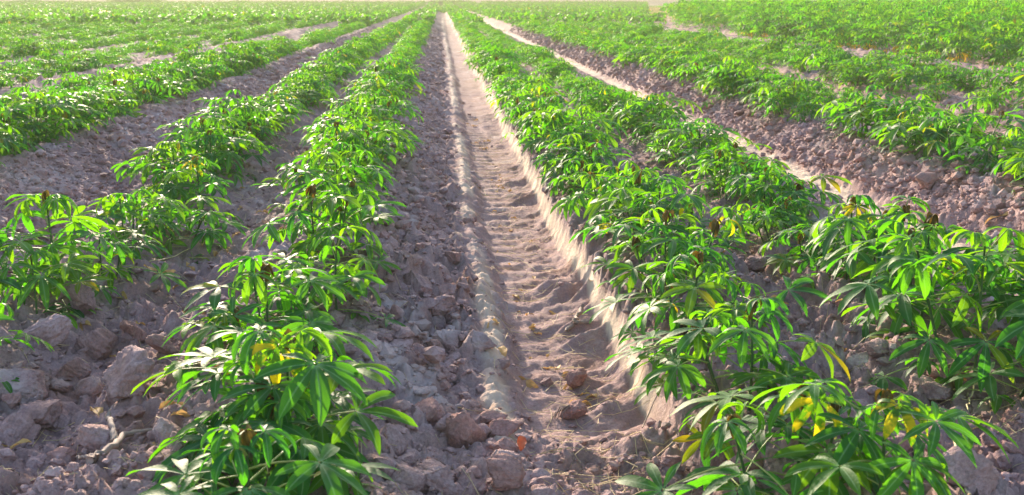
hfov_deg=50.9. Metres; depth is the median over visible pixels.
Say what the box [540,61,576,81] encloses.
cassava plant
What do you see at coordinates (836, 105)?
cassava plant
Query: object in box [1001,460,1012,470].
soil clod
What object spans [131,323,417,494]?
cassava plant
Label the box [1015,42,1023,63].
tall cassava plant
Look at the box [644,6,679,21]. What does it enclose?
dry grass
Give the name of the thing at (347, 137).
cassava plant
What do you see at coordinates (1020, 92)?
cassava plant
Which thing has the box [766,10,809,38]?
tall cassava plant
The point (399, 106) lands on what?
cassava plant
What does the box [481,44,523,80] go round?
cassava plant
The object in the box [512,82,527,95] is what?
cassava plant
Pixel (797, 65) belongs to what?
cassava plant
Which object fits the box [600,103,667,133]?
cassava plant
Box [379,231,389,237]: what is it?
soil clod
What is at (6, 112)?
cassava plant
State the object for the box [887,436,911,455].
soil clod
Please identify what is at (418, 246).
soil clod
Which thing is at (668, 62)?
cassava plant
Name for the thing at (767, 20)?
tall cassava plant
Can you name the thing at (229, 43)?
cassava plant
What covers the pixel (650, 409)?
twig
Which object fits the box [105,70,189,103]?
cassava plant
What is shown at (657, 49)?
cassava plant
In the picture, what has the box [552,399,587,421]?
soil clod
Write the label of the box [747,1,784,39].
tall cassava plant
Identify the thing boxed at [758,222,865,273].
cassava plant
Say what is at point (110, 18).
cassava crop
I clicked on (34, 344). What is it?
soil clod
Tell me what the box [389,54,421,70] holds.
cassava plant
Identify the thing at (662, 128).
cassava plant
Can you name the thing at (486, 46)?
cassava plant
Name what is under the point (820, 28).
tall cassava plant
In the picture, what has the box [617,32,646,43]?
cassava plant
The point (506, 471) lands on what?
soil clod
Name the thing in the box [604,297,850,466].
cassava plant
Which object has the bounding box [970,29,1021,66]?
tall cassava plant
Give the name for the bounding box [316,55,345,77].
cassava plant
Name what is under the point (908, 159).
soil clod
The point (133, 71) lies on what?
cassava plant
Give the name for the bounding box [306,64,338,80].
cassava plant
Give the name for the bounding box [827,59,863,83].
cassava plant
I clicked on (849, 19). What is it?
tall cassava plant
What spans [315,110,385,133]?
cassava plant
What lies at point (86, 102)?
cassava plant
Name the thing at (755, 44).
cassava plant
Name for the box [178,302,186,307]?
soil clod
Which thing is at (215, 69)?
cassava plant
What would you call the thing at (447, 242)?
soil clod
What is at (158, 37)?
cassava plant
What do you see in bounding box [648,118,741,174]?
cassava plant
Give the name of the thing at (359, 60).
cassava plant
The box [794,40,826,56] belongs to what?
cassava plant
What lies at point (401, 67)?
cassava plant
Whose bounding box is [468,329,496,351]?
soil clod
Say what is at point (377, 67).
cassava plant
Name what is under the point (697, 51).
cassava plant
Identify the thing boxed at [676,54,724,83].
cassava plant
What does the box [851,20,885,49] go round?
tall cassava plant
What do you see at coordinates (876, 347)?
soil clod
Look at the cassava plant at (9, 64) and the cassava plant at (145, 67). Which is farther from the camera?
the cassava plant at (9, 64)
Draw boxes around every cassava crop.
[0,0,870,103]
[658,0,1023,64]
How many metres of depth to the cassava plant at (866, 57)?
15.45 m
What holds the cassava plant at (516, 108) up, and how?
on the ground at (580, 287)
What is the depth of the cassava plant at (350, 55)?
15.60 m
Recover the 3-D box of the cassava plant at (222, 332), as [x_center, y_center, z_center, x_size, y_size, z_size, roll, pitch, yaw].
[-0.738,0.224,3.109,0.536,0.400,0.731,-1,13,-4]
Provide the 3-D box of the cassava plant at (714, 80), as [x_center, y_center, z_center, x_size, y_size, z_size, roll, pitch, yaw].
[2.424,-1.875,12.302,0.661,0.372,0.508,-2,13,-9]
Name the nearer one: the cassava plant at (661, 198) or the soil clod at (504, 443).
the soil clod at (504, 443)
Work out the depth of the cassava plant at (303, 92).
10.21 m
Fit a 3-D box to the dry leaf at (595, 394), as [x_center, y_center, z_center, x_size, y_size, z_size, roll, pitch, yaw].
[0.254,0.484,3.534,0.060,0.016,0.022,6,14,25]
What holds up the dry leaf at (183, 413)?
on the ground at (580, 287)
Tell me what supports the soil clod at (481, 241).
on the ground at (580, 287)
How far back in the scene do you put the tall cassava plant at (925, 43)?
19.98 m
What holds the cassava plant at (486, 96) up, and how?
on the ground at (580, 287)
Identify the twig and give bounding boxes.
[642,352,682,427]
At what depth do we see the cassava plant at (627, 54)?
17.69 m
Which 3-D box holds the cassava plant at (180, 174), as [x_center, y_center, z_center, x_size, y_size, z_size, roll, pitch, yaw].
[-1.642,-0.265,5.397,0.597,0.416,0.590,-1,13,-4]
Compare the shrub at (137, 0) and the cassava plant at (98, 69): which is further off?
the shrub at (137, 0)
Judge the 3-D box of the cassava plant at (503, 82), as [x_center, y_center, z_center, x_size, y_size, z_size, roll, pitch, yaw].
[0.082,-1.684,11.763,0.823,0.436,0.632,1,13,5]
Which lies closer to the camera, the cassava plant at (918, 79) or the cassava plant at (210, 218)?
the cassava plant at (210, 218)
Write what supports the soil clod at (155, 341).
on the ground at (580, 287)
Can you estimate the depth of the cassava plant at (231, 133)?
6.55 m
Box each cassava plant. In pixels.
[0,58,33,71]
[0,64,7,73]
[0,70,12,87]
[0,71,27,86]
[0,86,99,142]
[0,92,86,151]
[0,93,31,113]
[0,103,44,154]
[0,121,29,156]
[0,127,10,166]
[0,190,123,317]
[0,235,112,328]
[0,300,53,392]
[2,84,54,102]
[4,64,43,83]
[6,38,46,58]
[12,41,45,55]
[12,57,48,69]
[23,56,83,76]
[28,93,116,141]
[29,48,64,65]
[34,84,112,131]
[41,73,104,99]
[42,72,105,94]
[49,224,186,293]
[50,55,92,72]
[50,86,138,124]
[53,50,85,62]
[58,55,97,72]
[58,188,191,264]
[71,51,103,68]
[73,68,128,90]
[74,85,146,118]
[79,74,112,90]
[96,68,180,107]
[96,85,161,112]
[97,66,139,82]
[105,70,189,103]
[110,140,214,210]
[122,63,200,94]
[123,66,159,76]
[123,72,197,100]
[125,63,167,73]
[126,424,397,494]
[131,68,210,92]
[131,155,243,223]
[131,195,249,263]
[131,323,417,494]
[139,58,174,70]
[141,127,248,187]
[146,33,180,48]
[152,106,287,157]
[156,255,348,388]
[158,62,216,90]
[158,115,269,181]
[159,59,225,82]
[164,58,218,86]
[167,59,233,86]
[169,44,209,61]
[175,54,191,61]
[186,89,300,146]
[192,53,246,73]
[193,53,228,78]
[195,43,264,72]
[197,62,235,83]
[198,99,297,137]
[213,34,256,53]
[217,45,256,69]
[217,54,252,77]
[217,115,257,149]
[232,41,265,69]
[237,43,275,71]
[237,107,299,131]
[237,225,405,338]
[241,179,405,274]
[246,42,274,68]
[251,91,302,123]
[251,100,311,129]
[251,149,390,218]
[258,94,308,115]
[264,36,296,56]
[268,68,338,105]
[268,84,321,111]
[275,80,333,107]
[277,138,392,204]
[281,70,336,99]
[283,152,396,227]
[289,61,358,85]
[294,119,409,189]
[297,71,344,87]
[298,57,361,80]
[299,104,421,151]
[303,118,422,163]
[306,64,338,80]
[307,52,361,74]
[311,124,414,166]
[312,94,410,124]
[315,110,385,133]
[316,47,362,71]
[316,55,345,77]
[317,89,423,129]
[319,90,414,123]
[331,56,357,68]
[333,41,379,59]
[333,52,366,67]
[340,76,403,99]
[344,32,385,46]
[346,68,417,98]
[351,80,399,104]
[352,76,411,112]
[352,91,393,114]
[355,57,425,95]
[360,83,413,99]
[362,58,422,79]
[362,60,425,83]
[367,74,415,91]
[372,54,418,76]
[383,52,417,66]
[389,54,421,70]
[460,38,482,58]
[463,45,491,70]
[463,51,505,80]
[473,50,510,78]
[474,40,510,59]
[477,42,510,76]
[480,58,527,82]
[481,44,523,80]
[482,74,555,95]
[483,74,514,98]
[484,58,519,80]
[486,60,521,77]
[486,80,558,121]
[489,68,535,91]
[493,71,527,103]
[494,84,590,140]
[495,83,567,124]
[498,75,552,90]
[504,94,573,145]
[509,81,559,104]
[510,97,570,154]
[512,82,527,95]
[514,99,627,169]
[515,79,556,99]
[528,60,581,80]
[532,134,615,196]
[533,107,618,155]
[537,120,614,169]
[538,57,573,75]
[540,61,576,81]
[547,142,632,197]
[550,159,664,236]
[566,163,634,210]
[568,80,605,104]
[569,76,607,96]
[569,180,748,263]
[571,86,638,120]
[579,85,632,120]
[581,83,621,105]
[582,207,757,312]
[583,167,694,251]
[583,246,831,375]
[595,90,667,127]
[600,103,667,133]
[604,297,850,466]
[611,44,647,67]
[611,92,702,137]
[615,378,947,494]
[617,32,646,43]
[620,36,652,44]
[621,35,654,55]
[627,48,657,61]
[628,110,692,146]
[631,37,661,47]
[632,50,663,64]
[643,131,707,167]
[645,118,696,156]
[646,42,681,55]
[647,51,682,73]
[648,53,685,71]
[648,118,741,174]
[651,44,692,55]
[664,44,695,55]
[664,53,700,77]
[665,145,748,183]
[666,59,699,80]
[667,43,708,58]
[668,63,699,85]
[675,56,760,92]
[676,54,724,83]
[682,161,778,206]
[688,48,724,63]
[690,50,728,64]
[690,137,790,201]
[692,66,723,83]
[695,49,755,62]
[695,59,758,108]
[698,68,750,96]
[717,68,771,99]
[718,196,832,249]
[720,160,851,232]
[724,56,771,69]
[727,16,755,36]
[734,83,778,105]
[735,8,767,37]
[737,11,761,37]
[741,72,804,115]
[746,63,781,82]
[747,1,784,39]
[749,79,810,120]
[749,380,1018,494]
[750,36,775,53]
[751,13,777,37]
[752,73,833,119]
[755,36,802,58]
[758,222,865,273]
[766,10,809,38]
[767,10,793,39]
[768,10,799,40]
[778,45,834,74]
[782,73,808,85]
[783,34,828,63]
[786,195,952,302]
[788,7,820,41]
[789,96,837,122]
[791,0,834,41]
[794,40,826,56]
[797,13,834,43]
[802,40,827,55]
[802,44,858,75]
[802,81,835,97]
[808,53,859,82]
[812,41,842,66]
[815,84,915,139]
[816,10,849,45]
[817,104,863,129]
[819,226,1023,413]
[821,19,855,47]
[823,46,848,66]
[825,56,883,84]
[826,211,1023,340]
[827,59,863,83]
[831,58,886,91]
[832,16,864,49]
[834,86,862,105]
[834,91,908,146]
[847,13,885,51]
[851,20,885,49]
[856,58,905,91]
[859,50,891,69]
[862,51,903,75]
[865,66,906,93]
[866,9,916,54]
[866,94,953,153]
[870,106,982,159]
[881,64,954,98]
[887,47,948,74]
[894,24,939,54]
[895,52,946,80]
[897,26,938,55]
[898,57,940,85]
[906,98,1023,170]
[911,5,971,59]
[911,80,959,104]
[918,103,978,127]
[921,61,966,80]
[925,62,991,90]
[929,19,977,60]
[936,11,983,63]
[943,134,1023,178]
[944,66,1002,92]
[948,244,1023,362]
[951,115,1005,140]
[963,85,1016,112]
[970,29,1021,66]
[970,87,1009,109]
[972,65,1017,91]
[981,28,1023,69]
[990,61,1023,97]
[990,127,1023,186]
[999,133,1023,156]
[1000,75,1023,124]
[1000,158,1023,192]
[1010,72,1023,100]
[1011,45,1023,67]
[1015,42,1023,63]
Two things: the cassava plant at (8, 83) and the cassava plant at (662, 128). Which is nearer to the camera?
the cassava plant at (662, 128)
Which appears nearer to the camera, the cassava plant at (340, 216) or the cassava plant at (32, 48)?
the cassava plant at (340, 216)
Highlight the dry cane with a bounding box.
[953,441,970,494]
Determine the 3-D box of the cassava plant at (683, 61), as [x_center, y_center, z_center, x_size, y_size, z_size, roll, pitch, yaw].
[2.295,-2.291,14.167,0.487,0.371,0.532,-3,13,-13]
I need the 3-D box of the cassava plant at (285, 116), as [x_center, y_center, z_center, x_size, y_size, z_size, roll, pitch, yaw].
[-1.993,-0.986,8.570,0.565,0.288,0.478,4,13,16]
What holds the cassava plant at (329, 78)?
on the ground at (580, 287)
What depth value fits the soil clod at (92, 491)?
2.33 m
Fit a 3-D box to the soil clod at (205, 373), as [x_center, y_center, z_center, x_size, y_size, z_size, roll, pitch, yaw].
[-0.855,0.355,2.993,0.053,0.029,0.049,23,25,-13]
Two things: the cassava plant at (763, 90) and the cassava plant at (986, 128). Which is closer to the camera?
the cassava plant at (986, 128)
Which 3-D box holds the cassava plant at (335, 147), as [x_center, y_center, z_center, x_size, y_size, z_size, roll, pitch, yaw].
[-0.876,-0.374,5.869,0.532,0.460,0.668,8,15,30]
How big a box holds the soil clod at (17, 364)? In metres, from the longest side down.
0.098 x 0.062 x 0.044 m
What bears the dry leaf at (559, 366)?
on the ground at (580, 287)
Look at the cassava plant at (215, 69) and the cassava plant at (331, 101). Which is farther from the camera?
the cassava plant at (215, 69)
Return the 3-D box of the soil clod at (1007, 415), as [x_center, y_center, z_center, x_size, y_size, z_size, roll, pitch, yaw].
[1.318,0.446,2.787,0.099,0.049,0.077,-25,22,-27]
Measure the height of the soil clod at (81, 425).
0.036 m
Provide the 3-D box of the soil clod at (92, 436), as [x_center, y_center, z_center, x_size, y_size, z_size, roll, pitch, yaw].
[-1.011,0.469,2.647,0.100,0.077,0.092,22,26,13]
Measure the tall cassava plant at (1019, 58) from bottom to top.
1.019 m
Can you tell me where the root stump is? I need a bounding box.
[966,382,1000,420]
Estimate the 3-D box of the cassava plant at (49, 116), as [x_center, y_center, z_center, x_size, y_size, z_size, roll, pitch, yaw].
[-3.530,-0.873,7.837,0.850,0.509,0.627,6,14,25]
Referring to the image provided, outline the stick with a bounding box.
[565,304,593,331]
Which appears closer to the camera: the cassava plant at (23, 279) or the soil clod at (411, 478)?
the soil clod at (411, 478)
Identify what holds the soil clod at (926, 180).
on the ground at (580, 287)
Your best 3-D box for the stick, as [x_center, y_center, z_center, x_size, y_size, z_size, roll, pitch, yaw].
[0.291,0.285,4.301,0.096,0.061,0.228,5,14,21]
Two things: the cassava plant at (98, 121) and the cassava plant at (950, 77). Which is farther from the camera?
the cassava plant at (950, 77)
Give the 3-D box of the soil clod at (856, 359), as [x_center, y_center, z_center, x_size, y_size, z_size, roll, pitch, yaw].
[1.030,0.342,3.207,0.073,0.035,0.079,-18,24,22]
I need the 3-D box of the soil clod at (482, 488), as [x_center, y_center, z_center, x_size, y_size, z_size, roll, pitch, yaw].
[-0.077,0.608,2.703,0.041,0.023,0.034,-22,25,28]
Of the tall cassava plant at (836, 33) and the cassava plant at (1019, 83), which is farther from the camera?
the tall cassava plant at (836, 33)
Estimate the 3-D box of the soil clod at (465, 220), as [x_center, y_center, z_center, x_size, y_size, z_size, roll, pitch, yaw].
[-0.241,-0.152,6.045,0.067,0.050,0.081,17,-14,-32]
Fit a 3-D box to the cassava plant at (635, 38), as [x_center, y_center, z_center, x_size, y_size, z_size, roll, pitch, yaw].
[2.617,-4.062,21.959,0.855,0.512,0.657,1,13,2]
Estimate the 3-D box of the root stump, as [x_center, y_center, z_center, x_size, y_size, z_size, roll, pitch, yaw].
[1.278,0.426,2.934,0.103,0.055,0.282,4,14,18]
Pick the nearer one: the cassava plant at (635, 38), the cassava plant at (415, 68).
the cassava plant at (415, 68)
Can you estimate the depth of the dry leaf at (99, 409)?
2.89 m
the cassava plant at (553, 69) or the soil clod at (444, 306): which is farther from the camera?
the cassava plant at (553, 69)
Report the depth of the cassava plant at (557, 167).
6.34 m
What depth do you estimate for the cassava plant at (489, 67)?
14.10 m
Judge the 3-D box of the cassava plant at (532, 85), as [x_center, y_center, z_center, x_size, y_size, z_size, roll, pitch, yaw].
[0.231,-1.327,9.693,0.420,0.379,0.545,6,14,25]
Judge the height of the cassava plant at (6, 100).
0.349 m
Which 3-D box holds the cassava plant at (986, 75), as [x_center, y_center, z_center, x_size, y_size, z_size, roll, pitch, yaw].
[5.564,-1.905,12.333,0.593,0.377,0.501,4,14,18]
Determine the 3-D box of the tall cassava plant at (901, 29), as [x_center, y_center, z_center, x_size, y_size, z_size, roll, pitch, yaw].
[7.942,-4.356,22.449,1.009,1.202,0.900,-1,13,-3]
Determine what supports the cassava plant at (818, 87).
on the ground at (580, 287)
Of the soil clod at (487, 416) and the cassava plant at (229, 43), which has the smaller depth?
the soil clod at (487, 416)
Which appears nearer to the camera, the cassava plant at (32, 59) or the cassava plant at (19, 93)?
the cassava plant at (19, 93)
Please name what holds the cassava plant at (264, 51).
on the ground at (580, 287)
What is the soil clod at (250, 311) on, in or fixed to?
on the ground at (580, 287)
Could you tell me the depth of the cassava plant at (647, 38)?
20.56 m
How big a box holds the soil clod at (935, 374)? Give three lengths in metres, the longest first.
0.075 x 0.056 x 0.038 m
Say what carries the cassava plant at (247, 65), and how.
on the ground at (580, 287)
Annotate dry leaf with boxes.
[10,438,31,448]
[79,320,90,330]
[90,406,102,415]
[116,291,127,299]
[144,264,175,276]
[159,400,187,411]
[170,409,189,416]
[186,261,194,270]
[498,346,506,355]
[517,436,526,450]
[518,376,538,387]
[543,365,560,369]
[580,392,596,397]
[985,211,1007,223]
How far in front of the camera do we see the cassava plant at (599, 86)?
10.47 m
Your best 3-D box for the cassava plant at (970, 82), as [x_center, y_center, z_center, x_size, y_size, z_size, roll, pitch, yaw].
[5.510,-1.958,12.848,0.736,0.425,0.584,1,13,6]
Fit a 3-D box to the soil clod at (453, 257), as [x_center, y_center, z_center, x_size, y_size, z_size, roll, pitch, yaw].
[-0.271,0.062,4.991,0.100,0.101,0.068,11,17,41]
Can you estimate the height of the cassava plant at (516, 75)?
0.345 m
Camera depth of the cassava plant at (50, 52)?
17.09 m
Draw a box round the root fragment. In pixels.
[148,248,189,261]
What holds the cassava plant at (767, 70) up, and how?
on the ground at (580, 287)
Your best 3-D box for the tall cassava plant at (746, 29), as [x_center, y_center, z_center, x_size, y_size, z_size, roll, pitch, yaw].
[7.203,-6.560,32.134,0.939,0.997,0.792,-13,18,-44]
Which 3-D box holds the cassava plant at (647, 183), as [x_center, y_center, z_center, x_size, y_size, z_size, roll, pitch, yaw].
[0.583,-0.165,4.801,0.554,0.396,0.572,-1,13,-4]
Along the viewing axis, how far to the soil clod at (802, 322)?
3.69 m
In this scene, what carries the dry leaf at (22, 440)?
on the ground at (580, 287)
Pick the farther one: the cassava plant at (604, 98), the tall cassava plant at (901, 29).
the tall cassava plant at (901, 29)
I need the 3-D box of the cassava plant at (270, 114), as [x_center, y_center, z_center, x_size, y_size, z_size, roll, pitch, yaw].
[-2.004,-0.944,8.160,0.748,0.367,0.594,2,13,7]
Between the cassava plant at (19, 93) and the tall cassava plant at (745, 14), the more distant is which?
the tall cassava plant at (745, 14)
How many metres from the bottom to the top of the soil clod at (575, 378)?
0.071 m
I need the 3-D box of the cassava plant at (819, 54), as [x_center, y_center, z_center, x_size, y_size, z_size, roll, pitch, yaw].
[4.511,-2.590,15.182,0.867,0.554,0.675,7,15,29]
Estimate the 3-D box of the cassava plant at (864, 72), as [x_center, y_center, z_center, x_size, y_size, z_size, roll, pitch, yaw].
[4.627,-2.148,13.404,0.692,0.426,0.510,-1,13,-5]
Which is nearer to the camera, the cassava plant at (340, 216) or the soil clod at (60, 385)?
the soil clod at (60, 385)
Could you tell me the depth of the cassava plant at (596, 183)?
5.11 m
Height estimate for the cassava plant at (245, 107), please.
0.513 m
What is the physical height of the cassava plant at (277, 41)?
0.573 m
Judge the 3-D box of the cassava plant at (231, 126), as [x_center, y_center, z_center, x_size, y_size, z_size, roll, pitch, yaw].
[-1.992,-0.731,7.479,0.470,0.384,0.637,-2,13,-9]
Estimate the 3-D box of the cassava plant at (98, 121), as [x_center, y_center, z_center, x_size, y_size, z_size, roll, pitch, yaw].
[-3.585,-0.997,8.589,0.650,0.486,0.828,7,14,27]
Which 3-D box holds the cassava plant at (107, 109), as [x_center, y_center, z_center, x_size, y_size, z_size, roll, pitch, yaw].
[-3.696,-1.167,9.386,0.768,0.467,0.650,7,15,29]
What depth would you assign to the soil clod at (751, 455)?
2.56 m
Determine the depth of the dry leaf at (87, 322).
3.53 m
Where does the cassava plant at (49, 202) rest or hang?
on the ground at (580, 287)
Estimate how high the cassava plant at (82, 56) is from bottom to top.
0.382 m
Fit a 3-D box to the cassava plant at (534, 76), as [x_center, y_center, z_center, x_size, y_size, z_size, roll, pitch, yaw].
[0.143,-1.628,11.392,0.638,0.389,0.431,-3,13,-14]
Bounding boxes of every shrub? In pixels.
[5,0,65,2]
[107,0,164,1]
[426,0,463,4]
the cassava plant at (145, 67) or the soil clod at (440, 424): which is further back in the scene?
the cassava plant at (145, 67)
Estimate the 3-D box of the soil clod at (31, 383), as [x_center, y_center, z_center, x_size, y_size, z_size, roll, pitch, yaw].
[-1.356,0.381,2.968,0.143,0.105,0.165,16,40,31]
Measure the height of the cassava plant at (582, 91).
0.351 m
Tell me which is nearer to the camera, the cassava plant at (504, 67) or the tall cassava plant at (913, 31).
the cassava plant at (504, 67)
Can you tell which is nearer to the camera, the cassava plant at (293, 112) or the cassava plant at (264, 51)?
the cassava plant at (293, 112)
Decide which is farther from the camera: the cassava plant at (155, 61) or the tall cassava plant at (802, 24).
the tall cassava plant at (802, 24)
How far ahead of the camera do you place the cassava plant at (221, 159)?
6.19 m
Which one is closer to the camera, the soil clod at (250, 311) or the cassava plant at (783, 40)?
the soil clod at (250, 311)
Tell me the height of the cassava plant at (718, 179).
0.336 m
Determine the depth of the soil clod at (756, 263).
4.58 m
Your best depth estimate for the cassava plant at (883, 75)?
12.86 m
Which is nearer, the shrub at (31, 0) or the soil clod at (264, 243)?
the soil clod at (264, 243)
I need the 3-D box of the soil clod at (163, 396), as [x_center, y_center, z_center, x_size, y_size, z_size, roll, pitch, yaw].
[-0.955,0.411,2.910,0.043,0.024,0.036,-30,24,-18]
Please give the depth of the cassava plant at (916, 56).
14.23 m
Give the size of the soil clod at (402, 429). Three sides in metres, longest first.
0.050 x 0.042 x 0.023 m
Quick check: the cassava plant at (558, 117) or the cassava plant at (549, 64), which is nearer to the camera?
the cassava plant at (558, 117)
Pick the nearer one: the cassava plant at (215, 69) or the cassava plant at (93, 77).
the cassava plant at (93, 77)
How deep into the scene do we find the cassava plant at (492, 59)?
15.40 m
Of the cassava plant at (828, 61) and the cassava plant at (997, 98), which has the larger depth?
the cassava plant at (828, 61)
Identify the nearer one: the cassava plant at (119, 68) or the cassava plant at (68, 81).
the cassava plant at (68, 81)
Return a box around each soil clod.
[0,368,47,403]
[0,411,40,447]
[1,391,21,408]
[5,360,26,368]
[17,399,62,428]
[18,313,73,348]
[27,340,45,349]
[46,446,76,465]
[49,379,73,392]
[55,357,91,380]
[68,281,96,314]
[68,408,81,415]
[72,328,118,359]
[74,376,103,398]
[75,423,88,431]
[76,424,118,452]
[88,479,98,494]
[102,345,154,397]
[105,359,113,366]
[120,320,146,342]
[145,334,178,353]
[152,417,180,442]
[155,393,166,399]
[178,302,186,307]
[197,369,212,380]
[237,303,254,314]
[238,250,245,254]
[256,238,266,246]
[362,452,396,476]
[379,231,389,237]
[379,423,407,456]
[386,414,409,426]
[387,463,425,492]
[395,424,407,433]
[402,270,431,297]
[413,458,458,494]
[415,242,425,250]
[415,397,441,421]
[420,386,436,397]
[431,294,454,315]
[432,329,460,351]
[434,413,452,430]
[440,411,486,447]
[443,240,452,245]
[445,251,461,264]
[450,202,458,208]
[456,282,470,292]
[462,217,474,223]
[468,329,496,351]
[475,239,483,243]
[477,483,486,493]
[480,410,507,423]
[486,453,525,490]
[488,418,519,437]
[491,448,521,460]
[492,437,518,452]
[497,358,509,368]
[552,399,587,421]
[561,368,586,387]
[660,455,681,466]
[728,450,763,471]
[744,256,769,270]
[783,313,793,321]
[790,271,802,279]
[793,318,807,327]
[825,294,849,305]
[845,351,868,370]
[863,338,888,357]
[879,430,905,437]
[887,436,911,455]
[898,153,917,165]
[908,373,952,402]
[914,172,938,189]
[927,367,948,378]
[942,446,999,494]
[943,335,952,343]
[979,429,1004,450]
[989,438,1023,454]
[1000,410,1023,423]
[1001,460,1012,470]
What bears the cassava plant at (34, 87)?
on the ground at (580, 287)
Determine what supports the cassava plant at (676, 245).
on the ground at (580, 287)
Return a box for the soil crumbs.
[0,25,1023,494]
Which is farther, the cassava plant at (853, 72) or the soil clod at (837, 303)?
the cassava plant at (853, 72)
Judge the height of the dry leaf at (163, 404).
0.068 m
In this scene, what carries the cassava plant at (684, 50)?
on the ground at (580, 287)
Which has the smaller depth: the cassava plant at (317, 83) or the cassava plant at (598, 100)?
the cassava plant at (598, 100)
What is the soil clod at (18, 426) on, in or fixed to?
on the ground at (580, 287)
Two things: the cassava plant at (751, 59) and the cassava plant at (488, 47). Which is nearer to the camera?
the cassava plant at (751, 59)
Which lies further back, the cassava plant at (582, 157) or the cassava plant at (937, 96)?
the cassava plant at (937, 96)
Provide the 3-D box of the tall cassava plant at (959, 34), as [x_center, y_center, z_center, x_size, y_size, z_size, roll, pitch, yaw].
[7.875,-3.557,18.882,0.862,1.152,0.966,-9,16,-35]
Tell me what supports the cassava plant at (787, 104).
on the ground at (580, 287)
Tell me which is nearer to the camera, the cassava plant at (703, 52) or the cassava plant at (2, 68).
the cassava plant at (2, 68)
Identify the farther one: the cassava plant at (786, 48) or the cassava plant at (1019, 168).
the cassava plant at (786, 48)
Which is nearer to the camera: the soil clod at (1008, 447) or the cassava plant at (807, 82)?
the soil clod at (1008, 447)
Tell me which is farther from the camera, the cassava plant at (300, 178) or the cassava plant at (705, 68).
the cassava plant at (705, 68)
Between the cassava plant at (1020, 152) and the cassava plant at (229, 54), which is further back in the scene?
the cassava plant at (229, 54)
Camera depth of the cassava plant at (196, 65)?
13.77 m
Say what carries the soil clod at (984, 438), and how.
on the ground at (580, 287)
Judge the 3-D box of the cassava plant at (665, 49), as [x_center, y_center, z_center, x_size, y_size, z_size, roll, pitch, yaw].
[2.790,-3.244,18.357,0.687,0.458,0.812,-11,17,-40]
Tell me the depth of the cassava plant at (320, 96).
10.62 m
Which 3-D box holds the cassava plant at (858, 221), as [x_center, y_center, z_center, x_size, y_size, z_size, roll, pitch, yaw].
[1.351,0.039,4.072,0.624,0.512,0.608,-1,13,-4]
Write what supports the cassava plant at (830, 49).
on the ground at (580, 287)
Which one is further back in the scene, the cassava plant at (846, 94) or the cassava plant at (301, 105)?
the cassava plant at (846, 94)
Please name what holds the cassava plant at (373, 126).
on the ground at (580, 287)
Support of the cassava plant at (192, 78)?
on the ground at (580, 287)
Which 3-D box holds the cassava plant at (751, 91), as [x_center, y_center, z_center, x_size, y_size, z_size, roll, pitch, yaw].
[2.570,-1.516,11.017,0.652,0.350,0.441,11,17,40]
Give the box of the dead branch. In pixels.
[76,411,152,463]
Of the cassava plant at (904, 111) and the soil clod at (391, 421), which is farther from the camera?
the cassava plant at (904, 111)
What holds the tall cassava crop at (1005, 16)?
on the ground at (580, 287)
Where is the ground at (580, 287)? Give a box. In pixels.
[0,5,1023,494]
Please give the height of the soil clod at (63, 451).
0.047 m
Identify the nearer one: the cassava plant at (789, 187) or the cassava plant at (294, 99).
the cassava plant at (789, 187)
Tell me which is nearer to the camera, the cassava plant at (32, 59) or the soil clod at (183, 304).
the soil clod at (183, 304)
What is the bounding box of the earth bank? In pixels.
[0,0,782,4]
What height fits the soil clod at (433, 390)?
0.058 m
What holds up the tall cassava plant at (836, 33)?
on the ground at (580, 287)
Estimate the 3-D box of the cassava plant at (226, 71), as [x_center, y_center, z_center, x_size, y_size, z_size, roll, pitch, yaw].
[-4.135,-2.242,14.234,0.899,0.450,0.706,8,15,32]
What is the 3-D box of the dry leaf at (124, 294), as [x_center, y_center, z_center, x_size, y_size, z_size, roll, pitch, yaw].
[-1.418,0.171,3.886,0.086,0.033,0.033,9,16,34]
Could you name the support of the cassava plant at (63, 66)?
on the ground at (580, 287)
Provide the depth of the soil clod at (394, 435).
2.80 m
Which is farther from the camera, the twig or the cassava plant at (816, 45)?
the cassava plant at (816, 45)
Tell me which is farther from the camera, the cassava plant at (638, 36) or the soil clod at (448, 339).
the cassava plant at (638, 36)
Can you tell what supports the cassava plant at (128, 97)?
on the ground at (580, 287)
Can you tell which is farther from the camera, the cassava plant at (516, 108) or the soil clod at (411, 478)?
the cassava plant at (516, 108)
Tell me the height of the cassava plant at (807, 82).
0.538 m
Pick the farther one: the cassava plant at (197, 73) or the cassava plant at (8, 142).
the cassava plant at (197, 73)
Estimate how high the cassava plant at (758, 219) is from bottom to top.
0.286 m
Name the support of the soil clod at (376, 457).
on the ground at (580, 287)
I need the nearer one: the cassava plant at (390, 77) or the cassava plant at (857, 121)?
the cassava plant at (857, 121)
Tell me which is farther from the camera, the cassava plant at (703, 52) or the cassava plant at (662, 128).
the cassava plant at (703, 52)
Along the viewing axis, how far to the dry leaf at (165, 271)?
4.23 m
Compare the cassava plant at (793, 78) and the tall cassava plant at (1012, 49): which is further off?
the tall cassava plant at (1012, 49)
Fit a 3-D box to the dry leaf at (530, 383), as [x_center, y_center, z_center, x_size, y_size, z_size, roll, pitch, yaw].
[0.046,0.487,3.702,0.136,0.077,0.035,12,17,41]
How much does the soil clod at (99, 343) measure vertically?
0.109 m
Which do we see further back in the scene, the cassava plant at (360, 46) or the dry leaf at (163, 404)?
the cassava plant at (360, 46)
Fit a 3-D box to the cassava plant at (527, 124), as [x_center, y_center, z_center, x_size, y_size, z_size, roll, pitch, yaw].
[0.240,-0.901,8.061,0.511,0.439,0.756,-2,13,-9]

